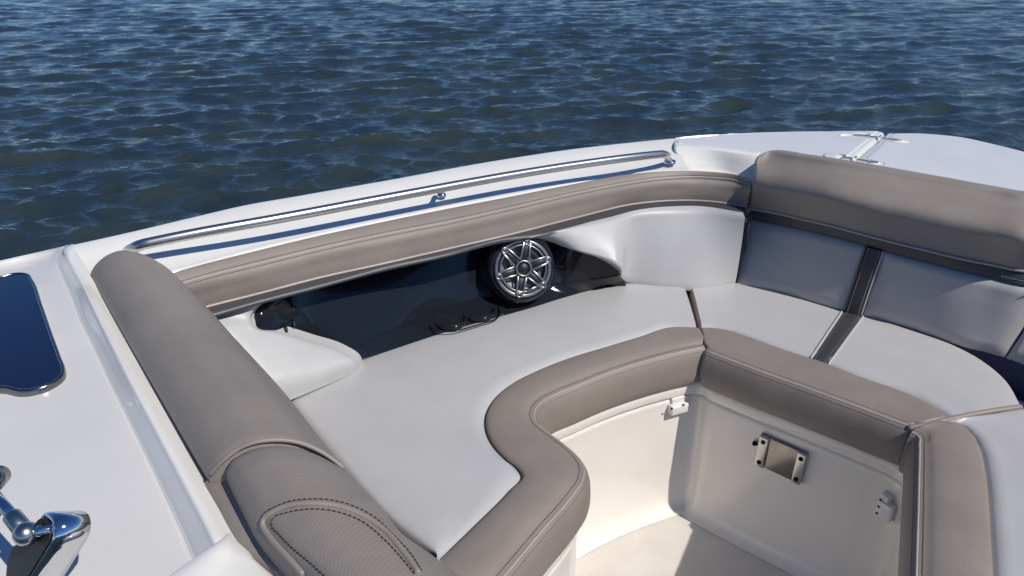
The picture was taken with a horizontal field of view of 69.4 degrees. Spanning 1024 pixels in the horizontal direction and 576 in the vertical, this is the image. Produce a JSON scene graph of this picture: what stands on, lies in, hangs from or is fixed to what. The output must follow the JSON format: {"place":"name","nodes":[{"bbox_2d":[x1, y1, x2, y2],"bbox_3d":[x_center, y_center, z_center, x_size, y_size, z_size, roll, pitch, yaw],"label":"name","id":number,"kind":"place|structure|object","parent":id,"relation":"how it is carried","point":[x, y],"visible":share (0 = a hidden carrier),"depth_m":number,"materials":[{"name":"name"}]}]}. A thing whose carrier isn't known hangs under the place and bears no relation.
{"place":"outdoors","nodes":[
{"label":"outdoors","id":0,"kind":"place"},
{"bbox_2d":[0,0,1023,260],"bbox_3d":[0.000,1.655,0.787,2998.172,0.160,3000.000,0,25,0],"label":"water","id":1,"kind":"structure","parent":0,"point":[120,116],"depth_m":9.96,"materials":[{"name":"blue liquid"}]},
{"bbox_2d":[0,131,1023,575],"bbox_3d":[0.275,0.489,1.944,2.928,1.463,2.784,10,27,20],"label":"motorboat","id":2,"kind":"object","parent":1,"relation":"on","point":[100,473],"visible":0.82,"depth_m":1.86,"materials":[{"name":"white plastic"}]},
{"bbox_2d":[0,272,65,396],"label":"hatch window","id":3,"kind":"structure","parent":2,"relation":"in","point":[31,362],"depth_m":1.31,"materials":[{"name":"blue glass"}]},
{"bbox_2d":[90,250,344,575],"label":"chaise backrest","id":4,"kind":"object","parent":2,"relation":"attached to","point":[224,398],"visible":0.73,"depth_m":1.10,"materials":[{"name":"beige leather"}]},
{"bbox_2d":[225,447,457,575],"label":"headrest pad","id":5,"kind":"object","parent":2,"relation":"on","point":[306,513],"visible":0.99,"depth_m":0.82,"materials":[{"name":"beige leather"}]},
{"bbox_2d":[174,171,751,399],"bbox_3d":[-0.040,-0.047,1.988,1.647,0.327,0.279,-13,28,-25],"label":"side backrest","id":6,"kind":"object","parent":2,"relation":"attached to","point":[682,229],"visible":0.94,"depth_m":1.99,"materials":[{"name":"beige leather"}]},
{"bbox_2d":[291,282,705,575],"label":"seat cushion","id":7,"kind":"object","parent":2,"relation":"on","point":[452,453],"visible":0.92,"depth_m":1.66,"materials":[{"name":"white leather"}]},
{"bbox_2d":[686,279,1022,464],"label":"seat cushion","id":8,"kind":"object","parent":2,"relation":"on","point":[880,389],"visible":0.94,"depth_m":1.83,"materials":[{"name":"white leather"}]},
{"bbox_2d":[737,150,1023,398],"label":"bow backrest","id":9,"kind":"object","parent":2,"relation":"attached to","point":[939,257],"visible":0.96,"depth_m":1.97,"materials":[{"name":"beige leather"}]},
{"bbox_2d":[898,409,1023,575],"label":"seat cushion","id":10,"kind":"object","parent":2,"relation":"on","point":[962,510],"visible":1,"depth_m":1.40,"materials":[{"name":"beige leather"}]}
]}

